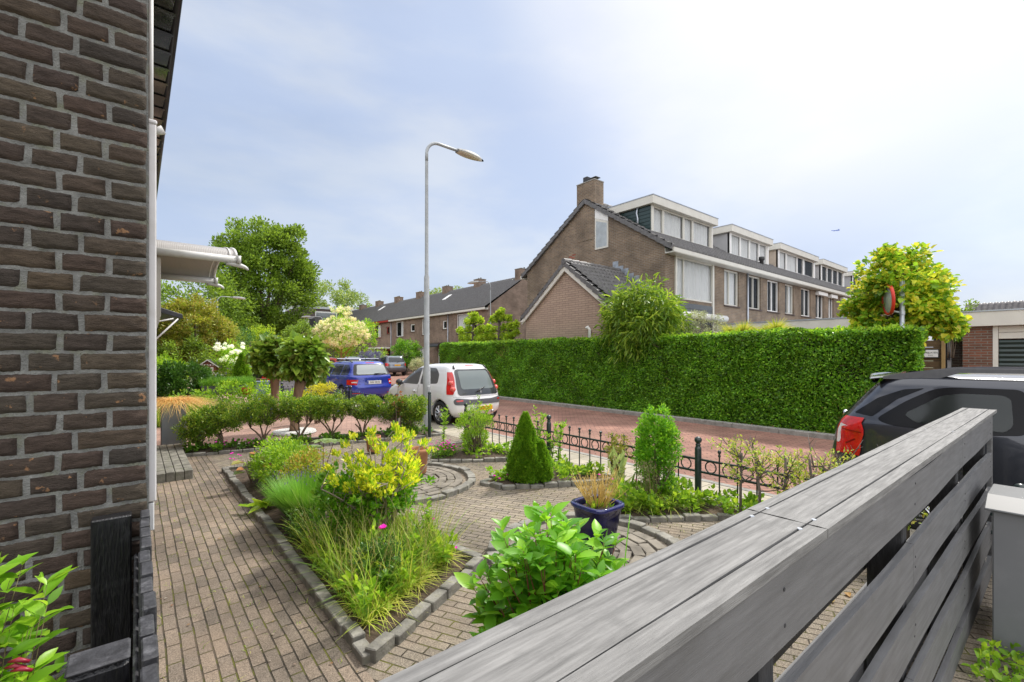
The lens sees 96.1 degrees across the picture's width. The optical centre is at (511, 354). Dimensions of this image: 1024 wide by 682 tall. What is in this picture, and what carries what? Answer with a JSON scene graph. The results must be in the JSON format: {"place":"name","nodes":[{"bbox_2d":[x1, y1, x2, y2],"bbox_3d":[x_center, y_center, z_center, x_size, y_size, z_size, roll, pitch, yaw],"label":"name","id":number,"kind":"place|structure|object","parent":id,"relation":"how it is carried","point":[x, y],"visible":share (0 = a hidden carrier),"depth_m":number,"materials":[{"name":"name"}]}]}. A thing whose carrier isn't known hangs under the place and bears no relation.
{"place":"outdoors","nodes":[
{"label":"outdoors","id":0,"kind":"place"},
{"bbox_2d":[150,455,373,681],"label":"garden path","id":1,"kind":"structure","parent":0,"point":[222,623],"depth_m":3.12,"materials":[{"name":"brick"}]},
{"bbox_2d":[0,551,78,681],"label":"weigela branches","id":2,"kind":"object","parent":1,"relation":"on","point":[19,635],"visible":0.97,"depth_m":1.01,"materials":[{"name":"green plant"}]},
{"bbox_2d":[64,637,130,681],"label":"gate post","id":3,"kind":"object","parent":1,"relation":"on","point":[108,662],"visible":1,"depth_m":0.77,"materials":[{"name":"black wood"}]},
{"bbox_2d":[133,509,158,681],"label":"picket gate","id":4,"kind":"structure","parent":3,"relation":"attached to","point":[145,655],"depth_m":0.98,"materials":[{"name":"black wood"}]},
{"bbox_2d":[156,443,192,483],"bbox_3d":[-5.303,1.626,6.963,0.594,0.148,2.394,0,0,-39],"label":"door step","id":5,"kind":"object","parent":1,"relation":"on","point":[173,463],"depth_m":6.50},
{"bbox_2d":[156,387,401,446],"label":"neighbour driveway","id":6,"kind":"structure","parent":0,"point":[348,423],"depth_m":10.58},
{"bbox_2d":[160,403,185,445],"bbox_3d":[-6.176,1.280,8.384,0.360,0.800,0.360,0,0,-39],"label":"tall planter","id":7,"kind":"object","parent":6,"relation":"on","point":[167,436],"visible":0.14,"depth_m":8.22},
{"bbox_2d":[156,395,239,421],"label":"planter grass","id":8,"kind":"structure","parent":7,"relation":"in","point":[172,400],"depth_m":8.20,"materials":[{"name":"plant"}]},
{"bbox_2d":[156,335,220,384],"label":"green bush","id":9,"kind":"object","parent":6,"relation":"on","point":[197,344],"visible":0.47,"depth_m":18.47,"materials":[{"name":"green plant"}]},
{"bbox_2d":[156,359,223,406],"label":"hydrangea bush","id":10,"kind":"object","parent":6,"relation":"on","point":[177,371],"visible":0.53,"depth_m":12.79,"materials":[{"name":"green plant"}]},
{"bbox_2d":[156,292,239,388],"bbox_3d":[-13.728,-0.504,19.970,3.384,4.367,3.126,0,0,-39],"label":"magnolia tree","id":11,"kind":"object","parent":6,"relation":"on","point":[205,319],"visible":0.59,"depth_m":19.35,"materials":[{"name":"green plant"}]},
{"bbox_2d":[197,376,257,394],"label":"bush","id":12,"kind":"object","parent":6,"relation":"on","point":[213,381],"visible":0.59,"depth_m":13.18,"materials":[{"name":"plant"}]},
{"bbox_2d":[205,338,253,399],"bbox_3d":[-10.287,0.535,16.964,1.807,2.301,1.463,0,0,-39],"label":"viburnum","id":13,"kind":"object","parent":6,"relation":"on","point":[227,351],"visible":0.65,"depth_m":16.65,"materials":[{"name":"white plant"}]},
{"bbox_2d":[165,378,310,411],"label":"border plants","id":14,"kind":"object","parent":6,"relation":"on","point":[224,387],"visible":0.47,"depth_m":12.18,"materials":[{"name":"green plant"}]},
{"bbox_2d":[243,334,287,419],"bbox_3d":[-6.151,0.578,11.921,1.414,2.210,1.408,0,0,-39],"label":"catalpa tree","id":15,"kind":"object","parent":6,"relation":"on","point":[261,359],"visible":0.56,"depth_m":11.55,"materials":[{"name":"green plant"}]},
{"bbox_2d":[274,330,334,430],"bbox_3d":[-4.508,0.572,10.031,1.213,2.225,1.204,0,0,-39],"label":"catalpa tree","id":16,"kind":"object","parent":6,"relation":"on","point":[304,359],"visible":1,"depth_m":9.74,"materials":[{"name":"green plant"}]},
{"bbox_2d":[368,291,423,359],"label":"terrace house","id":17,"kind":"structure","parent":0,"point":[383,339],"depth_m":52.38,"materials":[{"name":"brick"}]},
{"bbox_2d":[388,285,452,370],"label":"terrace house","id":18,"kind":"structure","parent":0,"point":[403,323],"depth_m":48.24,"materials":[{"name":"brick"}]},
{"bbox_2d":[414,277,498,366],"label":"terrace house","id":19,"kind":"structure","parent":0,"point":[438,322],"depth_m":43.26,"materials":[{"name":"brick"}]},
{"bbox_2d":[445,267,526,345],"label":"terrace house","id":20,"kind":"structure","parent":0,"point":[511,293],"depth_m":38.59,"materials":[{"name":"brick"}]},
{"bbox_2d":[156,0,1023,340],"label":"sky","id":21,"kind":"structure","parent":0,"point":[793,123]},
{"bbox_2d":[212,372,985,559],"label":"pavement","id":22,"kind":"structure","parent":0,"point":[574,458],"depth_m":7.27,"materials":[{"name":"tile"}]},
{"bbox_2d":[161,266,260,344],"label":"dark tree","id":23,"kind":"object","parent":22,"relation":"on","point":[230,303],"visible":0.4,"depth_m":51.78,"materials":[{"name":"green plant"}]},
{"bbox_2d":[422,142,483,425],"bbox_3d":[-1.413,-1.725,11.332,1.752,6.811,0.273,0,0,-39],"label":"street lamp","id":24,"kind":"object","parent":22,"relation":"on","point":[468,154],"visible":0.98,"depth_m":10.80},
{"bbox_2d":[214,370,986,524],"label":"street","id":25,"kind":"structure","parent":0,"point":[595,422],"depth_m":9.44,"materials":[{"name":"brick"}]},
{"bbox_2d":[203,215,326,343],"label":"poplar","id":26,"kind":"object","parent":25,"relation":"on","point":[293,270],"visible":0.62,"depth_m":58.66,"materials":[{"name":"green plant"}]},
{"bbox_2d":[310,305,371,359],"bbox_3d":[-11.104,-0.797,29.956,3.665,4.955,3.748,0,0,-39],"label":"flowering tree","id":27,"kind":"object","parent":25,"relation":"on","point":[325,329],"visible":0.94,"depth_m":29.49,"materials":[{"name":"yellow plant"}]},
{"bbox_2d":[315,358,391,399],"bbox_3d":[-6.226,0.879,17.538,2.076,1.602,4.257,0,0,-43],"label":"car","id":28,"kind":"object","parent":25,"relation":"on","point":[366,376],"visible":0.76,"depth_m":16.09,"materials":[{"name":"paint"}]},
{"bbox_2d":[334,318,388,360],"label":"street tree","id":29,"kind":"object","parent":25,"relation":"on","point":[368,340],"visible":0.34,"depth_m":41.54,"materials":[{"name":"green plant"}]},
{"bbox_2d":[380,355,405,375],"bbox_3d":[-10.001,0.861,37.597,1.768,1.638,4.182,0,0,-31],"label":"crossover car","id":30,"kind":"object","parent":25,"relation":"on","point":[394,364],"visible":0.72,"depth_m":35.99,"materials":[{"name":"grey paint"}]},
{"bbox_2d":[390,337,422,373],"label":"round bush","id":31,"kind":"object","parent":25,"relation":"on","point":[402,346],"visible":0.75,"depth_m":39.05,"materials":[{"name":"green plant"}]},
{"bbox_2d":[388,363,498,424],"bbox_3d":[-1.893,0.948,12.287,1.976,1.465,3.464,0,0,-44],"label":"white hatchback","id":32,"kind":"object","parent":25,"relation":"on","point":[454,387],"visible":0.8,"depth_m":11.13,"materials":[{"name":"paint"}]},
{"bbox_2d":[830,367,1023,528],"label":"black estate","id":33,"kind":"object","parent":25,"relation":"on","point":[890,406],"visible":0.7,"depth_m":4.38,"materials":[{"name":"paint"}]},
{"bbox_2d":[906,394,1012,431],"bbox_3d":[4.081,0.514,4.222,0.137,0.309,0.711,0,0,-39],"label":"quarter window","id":34,"kind":"structure","parent":33,"relation":"in","point":[942,406],"depth_m":4.20,"materials":[{"name":"black glass"}]},
{"bbox_2d":[210,434,1023,681],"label":"garden paving","id":35,"kind":"structure","parent":0,"point":[444,626],"depth_m":3.78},
{"bbox_2d":[184,429,435,452],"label":"soil","id":36,"kind":"structure","parent":35,"relation":"on","point":[209,449],"depth_m":8.34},
{"bbox_2d":[171,409,222,449],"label":"ceanothus shrub","id":37,"kind":"object","parent":36,"relation":"on","point":[193,433],"visible":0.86,"depth_m":7.79,"materials":[{"name":"green plant"}]},
{"bbox_2d":[195,399,249,445],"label":"ceanothus shrub","id":38,"kind":"object","parent":36,"relation":"on","point":[230,421],"visible":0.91,"depth_m":8.03,"materials":[{"name":"green plant"}]},
{"bbox_2d":[236,394,293,439],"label":"ceanothus shrub","id":39,"kind":"object","parent":36,"relation":"on","point":[262,412],"visible":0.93,"depth_m":8.33,"materials":[{"name":"green plant"}]},
{"bbox_2d":[276,392,324,436],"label":"ceanothus shrub","id":40,"kind":"object","parent":36,"relation":"on","point":[300,405],"visible":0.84,"depth_m":8.58,"materials":[{"name":"green plant"}]},
{"bbox_2d":[182,424,433,453],"bbox_3d":[-3.614,1.571,8.660,4.320,0.274,0.628,0,0,-26],"label":"bed cover","id":41,"kind":"object","parent":36,"relation":"on","point":[215,445],"visible":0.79,"depth_m":8.22,"materials":[{"name":"green plant"}]},
{"bbox_2d":[308,390,353,436],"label":"ceanothus shrub","id":42,"kind":"object","parent":36,"relation":"on","point":[330,403],"visible":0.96,"depth_m":8.82,"materials":[{"name":"green plant"}]},
{"bbox_2d":[342,394,383,434],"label":"ceanothus shrub","id":43,"kind":"object","parent":36,"relation":"on","point":[359,411],"visible":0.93,"depth_m":9.07,"materials":[{"name":"green plant"}]},
{"bbox_2d":[366,392,407,431],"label":"ceanothus shrub","id":44,"kind":"object","parent":36,"relation":"on","point":[386,412],"visible":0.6,"depth_m":9.30,"materials":[{"name":"green plant"}]},
{"bbox_2d":[392,394,431,431],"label":"ceanothus shrub","id":45,"kind":"object","parent":36,"relation":"on","point":[413,410],"visible":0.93,"depth_m":9.51,"materials":[{"name":"green plant"}]},
{"bbox_2d":[182,428,444,456],"bbox_3d":[-3.684,1.655,8.709,4.858,0.090,1.034,0,0,-32],"label":"edging","id":46,"kind":"object","parent":35,"relation":"on","point":[437,433],"visible":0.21,"depth_m":8.38,"materials":[{"name":"concrete"}]},
{"bbox_2d":[231,468,469,643],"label":"soil","id":47,"kind":"structure","parent":35,"relation":"on","point":[277,516],"depth_m":3.39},
{"bbox_2d":[244,433,319,488],"bbox_3d":[-2.804,1.324,5.704,0.872,0.671,1.504,0,0,-39],"label":"spirea","id":48,"kind":"object","parent":47,"relation":"on","point":[279,453],"visible":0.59,"depth_m":5.64,"materials":[{"name":"green plant"}]},
{"bbox_2d":[255,463,339,523],"bbox_3d":[-2.020,1.349,4.482,0.886,0.502,1.034,0,0,-39],"label":"lavender bush","id":49,"kind":"object","parent":47,"relation":"on","point":[301,489],"visible":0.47,"depth_m":4.37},
{"bbox_2d":[281,502,324,542],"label":"green herb","id":50,"kind":"object","parent":47,"relation":"on","point":[297,518],"visible":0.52,"depth_m":4.02,"materials":[{"name":"green plant"}]},
{"bbox_2d":[277,445,339,486],"bbox_3d":[-2.263,1.325,5.138,0.637,0.609,0.798,0,0,-39],"label":"spirea","id":51,"kind":"object","parent":47,"relation":"on","point":[309,458],"visible":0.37,"depth_m":5.04,"materials":[{"name":"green plant"}]},
{"bbox_2d":[261,490,481,625],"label":"ornamental grass","id":52,"kind":"object","parent":47,"relation":"on","point":[308,550],"depth_m":3.36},
{"bbox_2d":[306,420,437,538],"bbox_3d":[-1.143,1.083,3.886,1.044,1.046,0.877,0,0,-39],"label":"golden euonymus","id":53,"kind":"object","parent":47,"relation":"on","point":[385,481],"visible":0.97,"depth_m":3.77,"materials":[{"name":"yellow plant"}]},
{"bbox_2d":[297,512,457,615],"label":"bed weeds","id":54,"kind":"object","parent":47,"relation":"on","point":[447,549],"visible":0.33,"depth_m":3.38,"materials":[{"name":"green plant"}]},
{"bbox_2d":[349,531,407,579],"bbox_3d":[-0.954,1.478,3.313,0.383,0.396,0.458,0,0,10],"label":"cranesbill","id":55,"kind":"object","parent":47,"relation":"on","point":[378,556],"visible":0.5,"depth_m":3.27,"materials":[{"name":"green plant"}]},
{"bbox_2d":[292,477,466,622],"bbox_3d":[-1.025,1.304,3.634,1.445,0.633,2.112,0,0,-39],"label":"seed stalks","id":56,"kind":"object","parent":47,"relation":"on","point":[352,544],"visible":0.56,"depth_m":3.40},
{"bbox_2d":[325,533,470,642],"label":"straw tufts","id":57,"kind":"object","parent":47,"relation":"on","point":[394,599],"visible":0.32,"depth_m":3.01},
{"bbox_2d":[222,463,482,664],"bbox_3d":[-2.025,1.650,4.923,1.216,0.100,5.392,0,0,-39],"label":"edging","id":58,"kind":"object","parent":35,"relation":"on","point":[377,649],"visible":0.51,"depth_m":3.05,"materials":[{"name":"concrete"}]},
{"bbox_2d":[339,461,475,503],"bbox_3d":[-1.443,1.656,6.045,1.939,0.088,1.933,0,0,-39],"label":"edging","id":59,"kind":"object","parent":35,"relation":"on","point":[468,473],"visible":0.35,"depth_m":5.76,"materials":[{"name":"stone"}]},
{"bbox_2d":[353,466,462,497],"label":"round paving","id":60,"kind":"structure","parent":35,"relation":"on","point":[442,474],"depth_m":5.97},
{"bbox_2d":[432,442,508,459],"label":"soil","id":61,"kind":"structure","parent":35,"relation":"on","point":[460,454],"depth_m":7.41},
{"bbox_2d":[432,436,511,457],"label":"ground cover","id":62,"kind":"object","parent":61,"relation":"on","point":[495,447],"visible":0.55,"depth_m":7.53,"materials":[{"name":"green plant"}]},
{"bbox_2d":[452,402,495,451],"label":"tall herb","id":63,"kind":"object","parent":61,"relation":"on","point":[471,432],"visible":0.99,"depth_m":7.54,"materials":[{"name":"green plant"}]},
{"bbox_2d":[454,500,628,631],"bbox_3d":[0.196,1.213,2.282,0.946,0.946,0.818,0,0,-39],"label":"dogwood bush","id":64,"kind":"object","parent":35,"relation":"on","point":[558,562],"visible":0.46,"depth_m":2.15,"materials":[{"name":"green plant"}]},
{"bbox_2d":[487,467,607,485],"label":"soil","id":65,"kind":"structure","parent":35,"relation":"on","point":[507,481],"depth_m":6.04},
{"bbox_2d":[502,411,543,483],"bbox_3d":[0.184,1.179,5.964,0.579,0.925,0.573,0,0,-39],"label":"dwarf conifer","id":66,"kind":"object","parent":65,"relation":"on","point":[523,464],"visible":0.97,"depth_m":5.82,"materials":[{"name":"green plant"}]},
{"bbox_2d":[485,451,605,480],"bbox_3d":[0.448,1.561,6.166,1.494,0.291,1.071,0,0,-39],"label":"ground cover","id":67,"kind":"object","parent":65,"relation":"on","point":[563,467],"visible":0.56,"depth_m":6.15,"materials":[{"name":"green plant"}]},
{"bbox_2d":[536,439,554,483],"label":"dwarf conifer","id":68,"kind":"object","parent":65,"relation":"on","point":[545,474],"visible":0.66,"depth_m":5.85,"materials":[{"name":"green plant"}]},
{"bbox_2d":[480,460,618,489],"bbox_3d":[0.438,1.655,6.139,1.610,0.089,1.328,0,0,-39],"label":"edging","id":69,"kind":"object","parent":35,"relation":"on","point":[547,484],"visible":0.34,"depth_m":5.81,"materials":[{"name":"stone"}]},
{"bbox_2d":[487,512,679,571],"bbox_3d":[0.645,1.655,3.876,1.698,0.089,1.695,0,0,-39],"label":"edging","id":70,"kind":"object","parent":35,"relation":"on","point":[666,538],"visible":0.14,"depth_m":4.32,"materials":[{"name":"stone"}]},
{"bbox_2d":[509,524,664,568],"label":"round paving","id":71,"kind":"structure","parent":35,"relation":"on","point":[638,546],"depth_m":3.98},
{"bbox_2d":[570,494,624,553],"bbox_3d":[0.715,1.440,3.851,0.372,0.419,0.372,0,0,-39],"label":"blue pot","id":72,"kind":"object","parent":71,"relation":"on","point":[608,518],"visible":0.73,"depth_m":3.74,"materials":[{"name":"ceramic"}]},
{"bbox_2d":[573,466,626,507],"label":"dry plant","id":73,"kind":"object","parent":72,"relation":"on","point":[595,501],"visible":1,"depth_m":3.80,"materials":[{"name":"beige plant"}]},
{"bbox_2d":[603,431,633,481],"bbox_3d":[1.350,1.312,5.898,0.388,0.647,0.376,0,0,-39],"label":"variegated euonymus","id":74,"kind":"object","parent":35,"relation":"on","point":[607,447],"visible":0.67,"depth_m":5.89,"materials":[{"name":"green plant"}]},
{"bbox_2d":[605,481,745,522],"bbox_3d":[1.698,1.655,4.832,1.346,0.090,1.855,0,0,-39],"label":"edging","id":75,"kind":"object","parent":35,"relation":"on","point":[691,517],"visible":0.17,"depth_m":4.62,"materials":[{"name":"concrete"}]},
{"bbox_2d":[618,486,737,517],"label":"soil","id":76,"kind":"structure","parent":35,"relation":"on","point":[714,509],"depth_m":4.77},
{"bbox_2d":[631,403,685,496],"bbox_3d":[1.628,1.087,5.182,0.588,1.098,0.629,0,0,-39],"label":"column bush","id":77,"kind":"object","parent":76,"relation":"on","point":[647,450],"visible":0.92,"depth_m":5.09,"materials":[{"name":"green plant"}]},
{"bbox_2d":[606,476,764,515],"bbox_3d":[1.813,1.540,5.062,1.643,0.342,1.000,0,0,5],"label":"ground cover","id":78,"kind":"object","parent":76,"relation":"on","point":[683,495],"visible":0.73,"depth_m":4.82,"materials":[{"name":"green plant"}]},
{"bbox_2d":[379,408,996,681],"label":"board fence","id":79,"kind":"object","parent":35,"relation":"on","point":[752,593],"visible":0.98,"depth_m":1.16,"materials":[{"name":"wood"}]},
{"bbox_2d":[464,403,1023,533],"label":"iron fence","id":80,"kind":"object","parent":35,"relation":"on","point":[698,459],"visible":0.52,"depth_m":5.38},
{"bbox_2d":[706,433,928,539],"bbox_3d":[2.689,1.197,4.158,0.643,0.966,1.820,0,0,-39],"label":"shrub","id":81,"kind":"object","parent":35,"relation":"on","point":[759,467],"visible":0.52,"depth_m":4.37,"materials":[{"name":"green plant"}]},
{"bbox_2d":[961,638,1023,681],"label":"plant","id":82,"kind":"object","parent":35,"relation":"on","point":[985,650],"visible":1,"depth_m":2.44,"materials":[{"name":"green plant"}]},
{"bbox_2d":[984,484,1023,656],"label":"utility cabinet","id":83,"kind":"object","parent":35,"relation":"on","point":[1004,504],"visible":0.92,"depth_m":2.60,"materials":[{"name":"metal"}]},
{"bbox_2d":[964,300,1023,310],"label":"roof","id":84,"kind":"structure","parent":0,"point":[1002,305],"depth_m":38.11,"materials":[{"name":"tile"}]},
{"label":"ground","id":85,"kind":"structure","parent":0,"visible":0},
{"bbox_2d":[0,0,182,681],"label":"brick house","id":86,"kind":"structure","parent":85,"relation":"on","point":[85,89],"depth_m":1.45,"materials":[{"name":"brown brick"}]},
{"bbox_2d":[91,511,131,681],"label":"wall post","id":87,"kind":"object","parent":86,"relation":"attached to","point":[111,578],"depth_m":1.45,"materials":[{"name":"black wood"}]},
{"bbox_2d":[156,239,248,329],"bbox_3d":[-4.632,-0.776,6.611,1.130,1.508,2.310,0,0,-39],"label":"door canopy","id":88,"kind":"object","parent":86,"relation":"attached to","point":[180,261],"visible":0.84,"depth_m":6.01,"materials":[{"name":"white paint"}]},
{"bbox_2d":[316,277,372,308],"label":"light tree","id":89,"kind":"object","parent":85,"relation":"on","point":[353,297],"visible":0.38,"depth_m":88.68,"materials":[{"name":"green plant"}]},
{"bbox_2d":[212,371,775,496],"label":"kerb","id":90,"kind":"structure","parent":85,"relation":"on","point":[722,484],"depth_m":6.35,"materials":[{"name":"concrete"}]},
{"bbox_2d":[393,384,834,439],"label":"kerb","id":91,"kind":"structure","parent":85,"relation":"on","point":[820,435],"depth_m":11.10,"materials":[{"name":"concrete"}]},
{"label":"verge","id":92,"kind":"structure","parent":0,"visible":0},
{"bbox_2d":[455,311,490,341],"bbox_3d":[-1.913,-0.254,22.736,0.539,3.867,2.938,0,0,-39],"label":"pleached tree","id":93,"kind":"object","parent":92,"relation":"on","point":[474,318],"visible":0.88,"depth_m":22.66,"materials":[{"name":"green plant"}]},
{"bbox_2d":[480,307,521,341],"bbox_3d":[-0.554,-0.260,21.083,0.557,3.879,2.980,0,0,-39],"label":"pleached tree","id":94,"kind":"object","parent":92,"relation":"on","point":[499,316],"visible":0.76,"depth_m":20.86,"materials":[{"name":"green plant"}]},
{"bbox_2d":[520,258,655,344],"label":"gabled garage","id":95,"kind":"structure","parent":92,"relation":"on","point":[566,302],"depth_m":15.91,"materials":[{"name":"brick"}]},
{"bbox_2d":[520,176,754,341],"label":"end house","id":96,"kind":"structure","parent":92,"relation":"on","point":[652,234],"depth_m":18.29,"materials":[{"name":"brick"}]},
{"bbox_2d":[595,209,607,249],"bbox_3d":[3.580,-5.095,18.385,0.033,1.710,0.670,0,0,-39],"label":"gable window","id":97,"kind":"structure","parent":96,"relation":"in","point":[601,226],"depth_m":18.37,"materials":[{"name":"glass"}]},
{"bbox_2d":[677,256,711,302],"bbox_3d":[6.939,-2.805,17.541,2.700,1.530,0.142,0,0,-39],"label":"window","id":98,"kind":"structure","parent":96,"relation":"in","point":[693,277],"depth_m":17.63,"materials":[{"name":"glass"}]},
{"bbox_2d":[724,269,740,307],"bbox_3d":[9.075,-2.775,19.581,1.410,1.550,0.670,0,0,-39],"label":"window","id":99,"kind":"structure","parent":96,"relation":"in","point":[730,277],"depth_m":19.61,"materials":[{"name":"glass"}]},
{"bbox_2d":[590,271,700,367],"bbox_3d":[4.003,-0.420,13.777,3.056,4.206,3.102,0,0,-39],"label":"bamboo bush","id":100,"kind":"object","parent":92,"relation":"on","point":[642,316],"visible":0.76,"depth_m":13.04,"materials":[{"name":"green plant"}]},
{"bbox_2d":[439,322,930,433],"bbox_3d":[2.167,0.520,14.986,0.853,2.338,17.096,0,0,-39],"label":"clipped hedge","id":101,"kind":"object","parent":92,"relation":"on","point":[801,380],"visible":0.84,"depth_m":11.10,"materials":[{"name":"green plant"}]},
{"bbox_2d":[682,310,727,333],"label":"olive bush","id":102,"kind":"object","parent":92,"relation":"on","point":[698,317],"visible":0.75,"depth_m":13.43,"materials":[{"name":"green plant"}]},
{"bbox_2d":[713,224,802,321],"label":"terrace house","id":103,"kind":"structure","parent":92,"relation":"on","point":[771,290],"depth_m":21.93,"materials":[{"name":"brick"}]},
{"bbox_2d":[714,317,849,340],"bbox_3d":[12.881,0.230,19.055,8.380,2.900,5.060,0,0,-39],"label":"flat extension","id":104,"kind":"object","parent":92,"relation":"on","point":[831,323],"visible":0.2,"depth_m":15.73,"materials":[{"name":"brick"}]},
{"bbox_2d":[769,242,840,319],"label":"terrace house","id":105,"kind":"structure","parent":92,"relation":"on","point":[814,297],"depth_m":25.53,"materials":[{"name":"brick"}]},
{"bbox_2d":[815,259,856,317],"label":"terrace house","id":106,"kind":"structure","parent":92,"relation":"on","point":[831,273],"depth_m":29.51,"materials":[{"name":"brick"}]},
{"bbox_2d":[882,280,904,328],"bbox_3d":[7.633,0.105,9.166,0.304,3.150,0.620,0,0,21],"label":"traffic mirror","id":107,"kind":"object","parent":92,"relation":"on","point":[888,298],"visible":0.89,"depth_m":9.06,"materials":[{"name":"metal"}]},
{"bbox_2d":[836,242,972,346],"bbox_3d":[8.112,-0.338,9.573,1.877,4.036,2.123,0,0,-39],"label":"linden tree","id":108,"kind":"object","parent":92,"relation":"on","point":[929,298],"visible":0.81,"depth_m":9.23,"materials":[{"name":"green plant"}]},
{"bbox_2d":[923,340,944,369],"bbox_3d":[9.663,0.580,11.462,0.110,2.100,1.670,0,0,-39],"label":"wooden fence","id":109,"kind":"object","parent":92,"relation":"on","point":[933,363],"visible":0.09,"depth_m":10.96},
{"bbox_2d":[934,338,962,367],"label":"garden wall","id":110,"kind":"structure","parent":92,"relation":"on","point":[956,360],"depth_m":11.52,"materials":[{"name":"brick"}]},
{"label":"garage forecourt","id":111,"kind":"structure","parent":0,"visible":0},
{"bbox_2d":[960,308,1023,366],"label":"flat garage","id":112,"kind":"structure","parent":111,"relation":"on","point":[993,338],"depth_m":10.71,"materials":[{"name":"brick"}]},
{"bbox_2d":[999,339,1023,366],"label":"slat door","id":113,"kind":"structure","parent":112,"relation":"in","point":[1011,352],"depth_m":10.57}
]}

